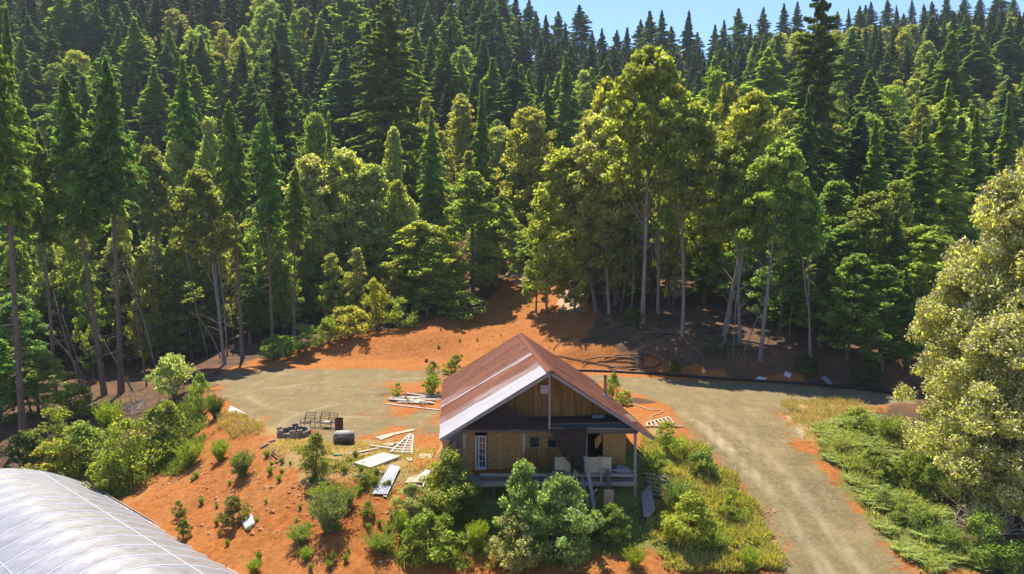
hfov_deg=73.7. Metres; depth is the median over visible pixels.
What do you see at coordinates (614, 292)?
bare tree
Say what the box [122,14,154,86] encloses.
fir tree
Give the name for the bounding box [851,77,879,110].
hardwood tree
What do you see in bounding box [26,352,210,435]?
leaf litter
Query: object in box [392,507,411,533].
bush
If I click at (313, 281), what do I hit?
young tree
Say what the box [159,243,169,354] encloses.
bare tree
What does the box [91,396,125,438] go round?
bush
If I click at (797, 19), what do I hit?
fir tree
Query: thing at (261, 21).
hardwood tree
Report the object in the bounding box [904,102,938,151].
hardwood tree
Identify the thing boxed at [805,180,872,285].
young tree
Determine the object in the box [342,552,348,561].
weed tuft
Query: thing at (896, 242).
young tree
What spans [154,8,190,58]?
hardwood tree
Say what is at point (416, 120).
fir tree
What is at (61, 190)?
fir tree
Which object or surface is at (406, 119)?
hardwood tree
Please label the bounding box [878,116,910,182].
fir tree
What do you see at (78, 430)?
bush
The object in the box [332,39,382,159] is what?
fir tree
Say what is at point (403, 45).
fir tree
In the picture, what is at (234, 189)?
fir tree
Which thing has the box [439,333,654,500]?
wooden cabin
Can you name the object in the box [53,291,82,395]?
bare tree
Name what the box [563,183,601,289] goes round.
hardwood tree
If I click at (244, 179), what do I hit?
fir tree
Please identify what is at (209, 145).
hardwood tree
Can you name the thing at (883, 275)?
young tree
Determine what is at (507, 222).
hardwood tree
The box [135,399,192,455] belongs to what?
bush
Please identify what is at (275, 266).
young tree
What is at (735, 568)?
weeds
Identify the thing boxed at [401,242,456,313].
young tree
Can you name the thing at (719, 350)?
bush
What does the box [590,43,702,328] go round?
hardwood tree
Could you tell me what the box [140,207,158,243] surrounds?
fir tree
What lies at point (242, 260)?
young hardwood
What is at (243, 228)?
hardwood tree
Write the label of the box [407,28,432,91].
fir tree
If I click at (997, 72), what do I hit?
hardwood tree
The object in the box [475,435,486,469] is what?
door
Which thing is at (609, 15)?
sky
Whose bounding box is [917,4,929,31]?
fir tree
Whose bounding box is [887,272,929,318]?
young hardwood
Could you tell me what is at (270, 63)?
fir tree
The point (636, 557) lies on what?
bush
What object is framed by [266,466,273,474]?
weed tuft
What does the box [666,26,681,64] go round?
fir tree
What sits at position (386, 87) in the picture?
fir tree
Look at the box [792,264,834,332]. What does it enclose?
young hardwood
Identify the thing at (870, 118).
hardwood tree
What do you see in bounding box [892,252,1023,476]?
flowering tree
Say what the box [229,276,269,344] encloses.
young tree
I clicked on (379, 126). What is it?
hardwood tree
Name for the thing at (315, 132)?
hardwood tree
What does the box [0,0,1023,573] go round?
ground
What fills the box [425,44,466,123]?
fir tree
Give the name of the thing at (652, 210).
hardwood tree
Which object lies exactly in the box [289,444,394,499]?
weeds
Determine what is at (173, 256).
young hardwood
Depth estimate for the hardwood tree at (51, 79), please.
155.75 m
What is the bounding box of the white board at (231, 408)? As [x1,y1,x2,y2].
[229,406,247,415]
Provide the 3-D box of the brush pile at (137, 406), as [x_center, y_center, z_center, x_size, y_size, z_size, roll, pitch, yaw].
[-33.133,10.047,60.824,7.578,2.462,3.732,0,3,0]
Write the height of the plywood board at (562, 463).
0.870 m
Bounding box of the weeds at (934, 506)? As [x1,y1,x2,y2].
[809,413,1022,573]
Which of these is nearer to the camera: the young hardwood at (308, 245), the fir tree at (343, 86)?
the young hardwood at (308, 245)
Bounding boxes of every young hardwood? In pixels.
[0,236,44,366]
[25,230,70,356]
[56,223,103,361]
[72,264,109,377]
[103,205,149,360]
[123,253,162,372]
[154,226,188,357]
[180,221,221,326]
[200,228,237,344]
[225,243,249,338]
[242,207,271,297]
[265,216,293,284]
[268,264,301,332]
[293,236,319,324]
[303,202,344,315]
[314,252,348,317]
[339,247,372,324]
[341,198,381,308]
[369,225,404,309]
[379,264,408,320]
[386,197,425,303]
[429,185,454,272]
[521,187,569,314]
[521,212,554,312]
[553,198,595,311]
[595,149,644,305]
[647,183,688,305]
[675,166,733,304]
[747,186,789,312]
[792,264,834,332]
[820,210,843,296]
[836,271,870,321]
[874,227,890,304]
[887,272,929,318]
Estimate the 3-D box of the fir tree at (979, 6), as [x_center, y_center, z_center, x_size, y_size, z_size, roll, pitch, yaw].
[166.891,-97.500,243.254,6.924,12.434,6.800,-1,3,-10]
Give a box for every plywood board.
[375,433,394,439]
[394,429,414,434]
[405,454,432,482]
[418,470,429,486]
[555,457,569,472]
[584,457,610,472]
[604,490,613,504]
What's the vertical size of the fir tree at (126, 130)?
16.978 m
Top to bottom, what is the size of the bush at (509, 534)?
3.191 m
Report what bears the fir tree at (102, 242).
on the ground at (586, 330)
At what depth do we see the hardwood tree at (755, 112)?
70.97 m
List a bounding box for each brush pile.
[99,387,166,413]
[939,489,1023,539]
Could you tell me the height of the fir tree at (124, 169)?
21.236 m
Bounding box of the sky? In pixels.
[453,0,1023,67]
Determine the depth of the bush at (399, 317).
85.96 m
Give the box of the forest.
[0,0,1023,293]
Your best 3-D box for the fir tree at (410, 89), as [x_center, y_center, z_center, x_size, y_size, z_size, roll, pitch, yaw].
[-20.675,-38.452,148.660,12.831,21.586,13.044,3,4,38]
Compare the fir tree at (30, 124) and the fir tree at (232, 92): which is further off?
the fir tree at (232, 92)
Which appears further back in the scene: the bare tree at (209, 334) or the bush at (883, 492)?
the bare tree at (209, 334)
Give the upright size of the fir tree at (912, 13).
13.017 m
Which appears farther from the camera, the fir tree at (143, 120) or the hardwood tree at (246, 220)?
the fir tree at (143, 120)
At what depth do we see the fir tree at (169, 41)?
168.87 m
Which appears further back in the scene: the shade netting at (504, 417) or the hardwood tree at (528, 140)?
the hardwood tree at (528, 140)
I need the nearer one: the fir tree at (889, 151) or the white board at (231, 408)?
the white board at (231, 408)
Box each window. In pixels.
[529,436,539,448]
[547,435,557,448]
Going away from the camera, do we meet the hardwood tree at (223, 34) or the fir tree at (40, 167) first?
the fir tree at (40, 167)
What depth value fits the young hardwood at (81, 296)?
81.77 m
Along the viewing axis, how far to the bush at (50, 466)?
49.50 m
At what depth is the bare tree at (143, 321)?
82.51 m
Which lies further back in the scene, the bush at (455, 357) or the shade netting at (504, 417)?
the bush at (455, 357)
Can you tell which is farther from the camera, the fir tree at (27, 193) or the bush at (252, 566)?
the fir tree at (27, 193)
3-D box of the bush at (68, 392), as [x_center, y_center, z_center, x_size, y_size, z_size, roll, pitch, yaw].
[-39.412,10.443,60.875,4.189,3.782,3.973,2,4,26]
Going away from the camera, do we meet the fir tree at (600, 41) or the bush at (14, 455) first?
the bush at (14, 455)
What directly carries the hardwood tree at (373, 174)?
on the ground at (586, 330)
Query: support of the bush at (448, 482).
on the ground at (586, 330)
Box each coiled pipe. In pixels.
[582,356,639,365]
[604,354,661,369]
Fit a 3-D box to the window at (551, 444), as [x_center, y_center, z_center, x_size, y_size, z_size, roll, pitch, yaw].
[2.435,9.356,41.319,0.646,0.835,0.110,0,3,-5]
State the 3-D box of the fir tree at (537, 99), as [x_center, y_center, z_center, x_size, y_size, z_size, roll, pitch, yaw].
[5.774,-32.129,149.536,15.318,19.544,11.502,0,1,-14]
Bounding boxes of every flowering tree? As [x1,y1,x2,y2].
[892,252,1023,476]
[913,310,1023,534]
[929,150,1023,452]
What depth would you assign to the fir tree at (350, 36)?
171.37 m
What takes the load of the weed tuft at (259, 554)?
on the ground at (586, 330)
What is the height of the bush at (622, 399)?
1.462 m
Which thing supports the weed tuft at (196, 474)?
on the ground at (586, 330)
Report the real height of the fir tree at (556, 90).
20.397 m
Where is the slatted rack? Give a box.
[644,472,672,497]
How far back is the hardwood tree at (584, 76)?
162.00 m
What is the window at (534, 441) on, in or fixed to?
in the wooden cabin
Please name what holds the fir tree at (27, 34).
on the ground at (586, 330)
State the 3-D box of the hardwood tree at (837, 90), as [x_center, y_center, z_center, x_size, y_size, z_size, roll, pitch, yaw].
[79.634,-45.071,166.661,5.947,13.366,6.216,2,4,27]
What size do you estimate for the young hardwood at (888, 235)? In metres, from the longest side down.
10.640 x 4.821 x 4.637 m
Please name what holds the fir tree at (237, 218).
on the ground at (586, 330)
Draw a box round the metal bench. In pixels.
[314,411,337,427]
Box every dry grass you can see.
[207,408,265,438]
[263,435,438,488]
[779,394,886,446]
[813,413,1014,573]
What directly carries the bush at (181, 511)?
on the ground at (586, 330)
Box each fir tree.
[0,0,16,26]
[0,3,56,305]
[0,6,15,75]
[0,45,43,434]
[2,169,50,237]
[13,15,45,86]
[13,38,48,112]
[13,98,47,145]
[15,53,55,125]
[16,68,48,138]
[19,115,49,168]
[24,127,64,397]
[31,62,91,159]
[39,29,69,112]
[40,0,74,65]
[40,72,112,395]
[44,76,93,131]
[47,74,95,159]
[53,172,65,198]
[54,0,89,58]
[59,11,101,72]
[59,171,103,244]
[60,0,113,47]
[72,54,148,392]
[75,89,133,346]
[78,1,109,73]
[85,47,138,130]
[88,0,145,45]
[90,89,136,151]
[98,4,128,60]
[107,23,127,101]
[110,150,131,233]
[112,17,156,122]
[117,40,145,91]
[121,123,137,160]
[121,153,161,244]
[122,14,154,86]
[122,136,160,199]
[127,82,179,153]
[128,220,154,290]
[130,65,176,155]
[136,45,178,111]
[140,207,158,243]
[144,204,229,348]
[150,56,207,263]
[153,232,168,264]
[163,27,185,102]
[166,65,220,134]
[179,34,221,111]
[193,102,209,161]
[202,55,238,120]
[206,128,219,190]
[212,99,255,358]
[213,114,251,179]
[215,156,249,225]
[216,66,243,131]
[234,65,273,122]
[235,79,262,149]
[237,36,312,252]
[237,135,260,222]
[241,132,259,213]
[245,103,295,336]
[248,120,301,189]
[255,11,306,93]
[267,54,283,82]
[275,0,303,49]
[278,79,301,124]
[279,165,309,339]
[280,135,299,248]
[285,110,300,150]
[293,18,334,100]
[293,111,305,149]
[296,103,344,177]
[297,99,311,127]
[310,43,336,117]
[311,11,362,77]
[316,0,377,48]
[317,67,337,117]
[319,110,348,279]
[321,47,370,159]
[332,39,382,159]
[334,0,427,221]
[348,22,378,95]
[381,60,405,120]
[398,41,412,70]
[398,63,437,140]
[402,108,420,169]
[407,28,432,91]
[411,108,455,284]
[418,3,442,68]
[420,37,449,120]
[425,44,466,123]
[433,40,453,96]
[436,4,470,68]
[450,55,470,104]
[456,73,490,163]
[457,37,503,126]
[458,79,499,276]
[464,57,508,161]
[466,0,487,47]
[468,0,519,54]
[487,59,537,170]
[488,17,518,83]
[494,0,520,51]
[497,72,503,153]
[498,101,537,236]
[504,0,511,13]
[509,0,530,44]
[509,64,537,120]
[520,0,534,39]
[525,68,536,103]
[529,11,543,55]
[532,15,553,59]
[534,75,560,186]
[534,95,541,109]
[543,11,573,48]
[549,72,560,110]
[551,51,584,149]
[559,22,571,59]
[560,44,580,94]
[567,90,584,132]
[568,4,596,56]
[579,67,600,125]
[587,30,598,53]
[595,28,608,76]
[595,58,614,84]
[608,29,622,53]
[618,27,634,69]
[631,19,644,49]
[635,11,658,50]
[645,85,671,140]
[653,9,671,54]
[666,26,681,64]
[675,10,702,89]
[690,32,706,61]
[690,71,705,102]
[691,68,709,94]
[692,56,725,122]
[704,24,719,62]
[713,20,737,61]
[719,59,738,86]
[727,8,752,55]
[739,41,759,97]
[740,47,811,136]
[742,64,758,94]
[744,23,752,57]
[746,39,787,109]
[751,7,771,42]
[769,35,793,103]
[772,34,791,108]
[773,3,791,34]
[776,0,859,219]
[785,61,808,124]
[788,1,805,41]
[789,91,824,231]
[814,108,836,145]
[822,111,890,252]
[825,116,892,186]
[828,149,847,181]
[831,11,843,30]
[831,27,880,112]
[842,70,913,154]
[843,8,853,30]
[847,5,868,30]
[851,118,889,240]
[857,178,866,250]
[861,95,884,131]
[863,1,883,27]
[863,5,873,22]
[874,52,910,118]
[877,0,894,27]
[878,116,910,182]
[880,130,908,182]
[886,170,913,219]
[890,118,915,163]
[891,5,900,33]
[897,13,914,33]
[897,139,912,167]
[899,123,951,292]
[902,15,961,70]
[904,156,949,231]
[905,0,916,24]
[909,78,983,145]
[911,30,992,139]
[911,79,986,262]
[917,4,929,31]
[919,57,938,117]
[926,1,939,17]
[932,118,938,133]
[937,20,961,68]
[938,0,953,25]
[943,115,988,233]
[948,108,999,247]
[955,14,985,62]
[956,0,972,23]
[959,59,990,103]
[960,28,1007,143]
[965,103,990,161]
[970,0,987,21]
[978,153,996,234]
[982,77,1023,161]
[983,91,1022,255]
[985,0,1000,30]
[986,0,1010,22]
[988,112,1023,155]
[990,17,1019,88]
[998,42,1023,94]
[1005,37,1023,84]
[1006,0,1021,16]
[1014,75,1023,108]
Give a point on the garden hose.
(649, 409)
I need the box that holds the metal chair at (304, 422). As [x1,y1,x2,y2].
[300,411,315,427]
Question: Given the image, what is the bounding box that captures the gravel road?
[587,375,914,573]
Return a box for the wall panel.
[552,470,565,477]
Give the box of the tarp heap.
[612,464,629,478]
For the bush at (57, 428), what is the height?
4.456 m
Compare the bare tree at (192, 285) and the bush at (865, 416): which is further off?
the bare tree at (192, 285)
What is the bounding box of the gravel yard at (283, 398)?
[207,368,447,445]
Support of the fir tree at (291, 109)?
on the ground at (586, 330)
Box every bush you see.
[0,431,45,469]
[18,405,71,455]
[21,439,95,475]
[41,419,126,477]
[42,383,93,421]
[81,458,126,491]
[89,415,172,483]
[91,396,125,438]
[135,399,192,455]
[142,352,196,399]
[170,500,186,518]
[171,437,207,467]
[175,519,192,539]
[187,371,212,411]
[203,394,226,418]
[209,438,231,461]
[216,494,250,526]
[229,448,255,478]
[245,557,262,573]
[258,334,293,358]
[279,324,324,352]
[284,520,317,543]
[296,545,314,561]
[297,431,331,477]
[303,482,354,533]
[304,481,339,505]
[313,316,340,344]
[328,304,373,337]
[337,486,358,507]
[358,500,375,516]
[358,527,396,552]
[359,475,370,487]
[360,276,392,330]
[383,296,420,328]
[389,481,431,521]
[391,382,402,396]
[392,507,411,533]
[398,508,469,564]
[418,445,481,512]
[421,373,441,394]
[425,360,439,375]
[435,289,486,321]
[441,358,458,374]
[452,355,461,366]
[465,517,489,551]
[488,506,551,572]
[492,458,553,551]
[517,472,604,571]
[577,279,597,294]
[593,501,632,542]
[603,372,621,397]
[613,389,631,404]
[620,307,648,327]
[622,542,649,567]
[644,449,672,476]
[649,420,690,453]
[658,490,724,548]
[660,476,695,501]
[666,356,683,375]
[686,448,720,477]
[705,526,733,551]
[706,335,730,355]
[715,486,751,521]
[739,544,762,572]
[792,353,822,375]
[832,436,853,453]
[840,406,877,431]
[848,361,888,387]
[850,446,903,478]
[871,414,904,439]
[872,488,899,507]
[886,496,924,525]
[888,450,930,487]
[906,511,941,533]
[913,462,952,500]
[915,518,970,547]
[953,508,1023,570]
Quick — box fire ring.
[277,423,310,438]
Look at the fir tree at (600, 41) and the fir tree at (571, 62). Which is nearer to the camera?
the fir tree at (571, 62)
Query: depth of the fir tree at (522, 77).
145.31 m
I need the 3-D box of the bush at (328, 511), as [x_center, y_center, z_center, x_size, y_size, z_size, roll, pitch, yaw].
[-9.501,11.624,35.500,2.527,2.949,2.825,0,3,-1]
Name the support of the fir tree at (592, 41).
on the ground at (586, 330)
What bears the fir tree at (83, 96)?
on the ground at (586, 330)
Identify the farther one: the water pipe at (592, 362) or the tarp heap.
the water pipe at (592, 362)
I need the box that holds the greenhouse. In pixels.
[0,468,237,573]
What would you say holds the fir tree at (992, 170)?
on the ground at (586, 330)
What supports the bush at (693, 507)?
on the ground at (586, 330)
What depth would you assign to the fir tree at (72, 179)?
69.98 m
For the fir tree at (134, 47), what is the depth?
161.88 m
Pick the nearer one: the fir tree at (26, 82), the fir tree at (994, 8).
the fir tree at (26, 82)
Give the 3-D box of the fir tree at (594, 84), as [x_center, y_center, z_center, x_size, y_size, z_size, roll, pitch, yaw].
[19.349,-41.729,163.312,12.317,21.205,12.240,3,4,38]
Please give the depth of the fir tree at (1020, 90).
146.02 m
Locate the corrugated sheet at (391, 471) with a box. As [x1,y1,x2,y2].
[373,464,399,493]
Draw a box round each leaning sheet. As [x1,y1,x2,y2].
[435,439,449,460]
[642,484,654,517]
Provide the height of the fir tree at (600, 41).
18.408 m
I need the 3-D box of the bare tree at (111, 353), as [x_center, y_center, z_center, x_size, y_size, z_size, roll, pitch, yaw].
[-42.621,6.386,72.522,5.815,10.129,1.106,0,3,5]
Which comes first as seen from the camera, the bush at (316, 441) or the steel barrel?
the bush at (316, 441)
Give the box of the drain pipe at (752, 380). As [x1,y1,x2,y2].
[577,369,902,394]
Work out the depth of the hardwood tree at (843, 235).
72.65 m
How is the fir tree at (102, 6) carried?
on the ground at (586, 330)
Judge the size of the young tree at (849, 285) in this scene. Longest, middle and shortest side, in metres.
10.329 x 6.733 x 6.565 m
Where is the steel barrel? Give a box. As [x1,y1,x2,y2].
[335,417,342,430]
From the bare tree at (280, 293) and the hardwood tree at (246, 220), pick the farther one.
the hardwood tree at (246, 220)
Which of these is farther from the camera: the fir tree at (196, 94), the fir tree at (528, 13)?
the fir tree at (528, 13)
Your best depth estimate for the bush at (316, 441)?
39.59 m
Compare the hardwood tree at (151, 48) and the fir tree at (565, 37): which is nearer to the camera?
the hardwood tree at (151, 48)
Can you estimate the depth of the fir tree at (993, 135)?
123.98 m
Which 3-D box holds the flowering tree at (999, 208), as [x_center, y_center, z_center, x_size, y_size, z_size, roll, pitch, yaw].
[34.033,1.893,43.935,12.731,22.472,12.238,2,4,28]
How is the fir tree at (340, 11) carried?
on the ground at (586, 330)
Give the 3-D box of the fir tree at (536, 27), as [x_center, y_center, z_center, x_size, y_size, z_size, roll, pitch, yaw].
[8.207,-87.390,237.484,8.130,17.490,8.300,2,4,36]
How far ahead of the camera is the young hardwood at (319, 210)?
95.45 m
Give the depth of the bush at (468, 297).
90.36 m
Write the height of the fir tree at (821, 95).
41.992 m
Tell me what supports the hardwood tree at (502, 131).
on the ground at (586, 330)
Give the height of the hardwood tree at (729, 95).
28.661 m
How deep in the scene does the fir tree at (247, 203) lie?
126.44 m
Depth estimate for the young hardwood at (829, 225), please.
79.58 m
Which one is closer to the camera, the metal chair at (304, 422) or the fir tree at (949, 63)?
the metal chair at (304, 422)
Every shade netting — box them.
[463,404,548,430]
[550,427,586,473]
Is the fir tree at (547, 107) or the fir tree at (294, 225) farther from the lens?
the fir tree at (547, 107)
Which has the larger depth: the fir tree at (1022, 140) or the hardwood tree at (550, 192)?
the fir tree at (1022, 140)
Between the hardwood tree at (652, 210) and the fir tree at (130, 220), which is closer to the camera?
the hardwood tree at (652, 210)
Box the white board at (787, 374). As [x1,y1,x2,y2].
[784,371,790,377]
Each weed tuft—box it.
[192,471,200,478]
[197,496,204,504]
[213,518,218,525]
[255,550,263,560]
[262,450,270,457]
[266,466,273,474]
[275,474,281,481]
[307,475,317,483]
[323,558,333,567]
[328,551,336,560]
[332,522,341,532]
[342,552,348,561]
[351,450,358,456]
[354,484,363,492]
[357,464,366,470]
[366,522,371,529]
[371,477,378,484]
[375,518,382,526]
[381,525,391,532]
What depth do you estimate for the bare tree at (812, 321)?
66.59 m
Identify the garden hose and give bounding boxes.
[633,403,662,418]
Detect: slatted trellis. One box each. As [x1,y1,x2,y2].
[389,434,413,453]
[644,416,682,426]
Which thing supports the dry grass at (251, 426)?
on the ground at (586, 330)
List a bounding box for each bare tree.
[11,336,33,417]
[36,314,91,386]
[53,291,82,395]
[61,315,83,384]
[81,303,133,392]
[121,269,155,368]
[132,267,147,386]
[157,247,184,358]
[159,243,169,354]
[160,263,193,358]
[186,252,208,359]
[195,310,220,358]
[218,264,234,355]
[227,258,241,346]
[276,250,283,334]
[607,222,614,304]
[620,243,635,313]
[627,221,640,306]
[671,248,687,311]
[718,278,735,358]
[732,250,751,357]
[742,285,765,354]
[752,280,773,361]
[789,256,795,335]
[803,294,816,354]
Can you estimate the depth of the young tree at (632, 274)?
90.70 m
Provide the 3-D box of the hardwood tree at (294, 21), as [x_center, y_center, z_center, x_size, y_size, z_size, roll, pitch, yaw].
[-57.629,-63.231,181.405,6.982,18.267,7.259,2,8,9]
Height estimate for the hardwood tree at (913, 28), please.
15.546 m
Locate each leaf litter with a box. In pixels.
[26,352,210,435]
[592,313,842,383]
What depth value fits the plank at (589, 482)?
38.37 m
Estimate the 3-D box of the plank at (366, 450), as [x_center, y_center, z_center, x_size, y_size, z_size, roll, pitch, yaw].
[-9.351,10.399,43.290,1.937,0.050,0.180,-3,4,-38]
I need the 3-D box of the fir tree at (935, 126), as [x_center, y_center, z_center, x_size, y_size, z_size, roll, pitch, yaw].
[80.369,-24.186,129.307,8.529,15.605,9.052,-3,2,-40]
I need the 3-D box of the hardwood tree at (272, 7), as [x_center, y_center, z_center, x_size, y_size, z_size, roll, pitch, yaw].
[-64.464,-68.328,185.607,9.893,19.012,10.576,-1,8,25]
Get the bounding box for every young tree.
[0,293,55,386]
[0,339,36,425]
[1,349,76,414]
[39,287,68,369]
[52,276,113,358]
[101,282,163,358]
[144,274,170,357]
[154,281,222,358]
[185,280,230,351]
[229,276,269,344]
[235,277,277,336]
[255,261,304,331]
[296,252,337,322]
[319,237,365,314]
[340,231,384,310]
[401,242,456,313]
[511,205,550,252]
[595,236,650,291]
[647,225,695,284]
[685,229,728,302]
[714,223,781,313]
[734,177,770,302]
[745,226,813,330]
[795,240,855,347]
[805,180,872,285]
[813,252,890,360]
[830,190,916,317]
[843,264,923,370]
[880,267,924,375]
[884,210,926,332]
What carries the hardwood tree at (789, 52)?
on the ground at (586, 330)
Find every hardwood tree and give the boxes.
[0,225,8,252]
[0,240,10,338]
[22,214,78,262]
[34,116,48,151]
[36,62,68,115]
[39,113,66,156]
[52,50,94,84]
[74,239,102,260]
[125,144,176,358]
[141,35,155,69]
[142,137,195,335]
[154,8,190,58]
[166,167,240,364]
[177,29,216,92]
[185,25,217,80]
[194,116,234,339]
[213,29,237,71]
[221,213,237,328]
[221,223,258,320]
[226,37,253,89]
[228,218,266,267]
[232,25,260,72]
[236,210,304,331]
[246,0,271,53]
[246,6,278,57]
[255,0,294,58]
[258,19,275,69]
[281,153,346,293]
[287,13,306,73]
[291,7,314,78]
[297,111,328,241]
[303,147,382,302]
[338,163,410,309]
[358,22,371,38]
[366,125,403,199]
[370,179,414,309]
[377,220,469,302]
[378,125,409,277]
[398,117,410,150]
[399,121,448,203]
[406,27,412,40]
[411,148,456,241]
[419,98,439,137]
[436,130,459,194]
[438,171,514,295]
[444,93,473,164]
[444,98,476,178]
[450,45,476,97]
[451,150,474,199]
[463,200,525,289]
[487,126,511,201]
[488,125,514,200]
[490,119,509,184]
[491,106,558,249]
[508,93,534,179]
[521,111,557,196]
[524,146,634,312]
[560,113,640,314]
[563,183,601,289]
[573,69,599,109]
[576,82,594,128]
[578,75,641,302]
[578,109,589,150]
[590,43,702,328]
[590,197,655,301]
[616,62,646,282]
[617,133,699,313]
[635,222,665,298]
[637,176,678,288]
[652,101,724,336]
[667,186,736,286]
[674,50,688,88]
[695,69,723,155]
[695,139,764,343]
[697,98,710,122]
[708,88,781,336]
[714,81,746,251]
[717,48,732,66]
[717,185,752,283]
[731,138,822,361]
[760,239,835,321]
[772,32,789,48]
[774,108,797,141]
[780,184,831,357]
[781,127,801,143]
[784,31,809,59]
[784,47,800,59]
[793,224,875,311]
[814,91,844,124]
[817,48,839,92]
[827,124,841,164]
[830,74,849,109]
[832,30,846,71]
[833,91,847,125]
[834,40,843,74]
[834,256,914,334]
[839,116,847,128]
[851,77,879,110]
[861,27,872,49]
[864,111,901,154]
[870,179,930,282]
[871,28,890,53]
[877,84,914,138]
[878,224,969,332]
[887,79,909,131]
[891,30,913,69]
[897,132,913,151]
[898,27,915,61]
[898,78,927,145]
[898,114,918,146]
[901,163,969,286]
[903,71,930,141]
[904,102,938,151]
[905,41,939,92]
[909,24,920,58]
[910,69,934,113]
[910,99,967,144]
[913,105,938,139]
[953,118,988,176]
[966,108,993,134]
[968,95,990,148]
[969,25,982,38]
[977,65,1008,112]
[984,81,1020,127]
[984,110,1001,153]
[986,146,1000,163]
[999,84,1020,125]
[1013,143,1023,171]
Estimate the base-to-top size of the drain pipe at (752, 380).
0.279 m
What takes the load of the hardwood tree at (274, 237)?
on the ground at (586, 330)
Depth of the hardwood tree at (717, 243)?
90.03 m
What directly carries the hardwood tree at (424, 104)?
on the ground at (586, 330)
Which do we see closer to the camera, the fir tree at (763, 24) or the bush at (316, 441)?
the bush at (316, 441)
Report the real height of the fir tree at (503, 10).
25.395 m
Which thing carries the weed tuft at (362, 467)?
on the ground at (586, 330)
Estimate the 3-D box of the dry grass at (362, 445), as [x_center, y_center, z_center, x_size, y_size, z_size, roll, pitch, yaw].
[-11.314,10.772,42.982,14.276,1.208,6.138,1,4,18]
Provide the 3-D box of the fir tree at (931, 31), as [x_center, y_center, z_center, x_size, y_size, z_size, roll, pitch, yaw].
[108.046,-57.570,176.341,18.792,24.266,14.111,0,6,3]
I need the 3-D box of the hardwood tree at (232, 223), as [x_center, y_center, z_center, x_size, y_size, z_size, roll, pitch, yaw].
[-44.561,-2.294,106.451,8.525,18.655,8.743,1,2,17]
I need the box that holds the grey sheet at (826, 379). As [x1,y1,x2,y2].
[821,376,832,383]
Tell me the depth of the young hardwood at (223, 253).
90.82 m
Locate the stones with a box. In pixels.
[152,319,781,570]
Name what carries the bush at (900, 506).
on the ground at (586, 330)
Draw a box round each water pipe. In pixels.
[556,355,638,366]
[656,325,745,338]
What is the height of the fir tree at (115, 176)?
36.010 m
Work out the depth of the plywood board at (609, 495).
38.33 m
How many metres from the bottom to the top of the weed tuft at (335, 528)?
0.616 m
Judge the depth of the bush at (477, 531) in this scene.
35.35 m
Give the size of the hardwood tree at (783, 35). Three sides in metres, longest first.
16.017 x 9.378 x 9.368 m
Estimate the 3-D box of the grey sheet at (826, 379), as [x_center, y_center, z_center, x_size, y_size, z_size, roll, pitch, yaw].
[29.624,8.798,64.159,0.404,0.769,1.096,-1,4,-18]
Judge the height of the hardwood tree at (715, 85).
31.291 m
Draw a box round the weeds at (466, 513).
[381,494,656,573]
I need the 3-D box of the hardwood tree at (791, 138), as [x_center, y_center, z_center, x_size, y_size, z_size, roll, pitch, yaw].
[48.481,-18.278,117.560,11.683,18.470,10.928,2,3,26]
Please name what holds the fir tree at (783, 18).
on the ground at (586, 330)
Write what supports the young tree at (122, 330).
on the ground at (586, 330)
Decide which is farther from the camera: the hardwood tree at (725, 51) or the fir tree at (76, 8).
the hardwood tree at (725, 51)
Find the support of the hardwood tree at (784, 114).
on the ground at (586, 330)
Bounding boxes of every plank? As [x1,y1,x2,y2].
[351,448,378,453]
[368,444,392,448]
[386,403,440,410]
[397,401,432,402]
[398,399,430,401]
[404,397,440,399]
[406,393,439,397]
[580,472,589,507]
[583,455,595,507]
[599,456,601,480]
[605,470,611,489]
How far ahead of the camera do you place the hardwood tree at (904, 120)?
134.02 m
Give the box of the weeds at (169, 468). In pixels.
[45,389,214,497]
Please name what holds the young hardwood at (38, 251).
on the ground at (586, 330)
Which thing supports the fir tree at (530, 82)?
on the ground at (586, 330)
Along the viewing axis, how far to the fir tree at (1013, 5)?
239.17 m
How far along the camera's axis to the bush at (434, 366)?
67.32 m
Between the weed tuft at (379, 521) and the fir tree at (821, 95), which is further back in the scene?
the fir tree at (821, 95)
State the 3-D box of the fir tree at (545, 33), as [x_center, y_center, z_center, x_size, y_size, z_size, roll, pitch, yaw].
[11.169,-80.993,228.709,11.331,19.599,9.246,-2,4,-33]
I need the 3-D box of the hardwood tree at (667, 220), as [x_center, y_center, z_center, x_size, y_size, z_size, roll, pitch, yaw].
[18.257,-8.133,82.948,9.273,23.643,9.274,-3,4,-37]
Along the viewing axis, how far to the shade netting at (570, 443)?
38.92 m
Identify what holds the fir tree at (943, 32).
on the ground at (586, 330)
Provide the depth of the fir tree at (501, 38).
190.94 m
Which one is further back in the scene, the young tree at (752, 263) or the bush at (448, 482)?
the young tree at (752, 263)
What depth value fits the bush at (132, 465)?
46.75 m
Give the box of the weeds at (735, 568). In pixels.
[637,434,790,572]
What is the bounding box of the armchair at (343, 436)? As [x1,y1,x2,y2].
[333,430,354,443]
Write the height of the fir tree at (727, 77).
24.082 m
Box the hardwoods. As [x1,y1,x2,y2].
[0,0,1016,361]
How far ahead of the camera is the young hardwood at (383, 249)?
95.74 m
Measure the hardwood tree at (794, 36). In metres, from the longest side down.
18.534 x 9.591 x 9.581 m
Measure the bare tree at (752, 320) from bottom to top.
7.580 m
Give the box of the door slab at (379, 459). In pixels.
[354,452,400,468]
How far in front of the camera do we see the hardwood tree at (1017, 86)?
152.09 m
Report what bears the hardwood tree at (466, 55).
on the ground at (586, 330)
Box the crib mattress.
[242,514,254,529]
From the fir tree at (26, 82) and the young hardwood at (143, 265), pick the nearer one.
the young hardwood at (143, 265)

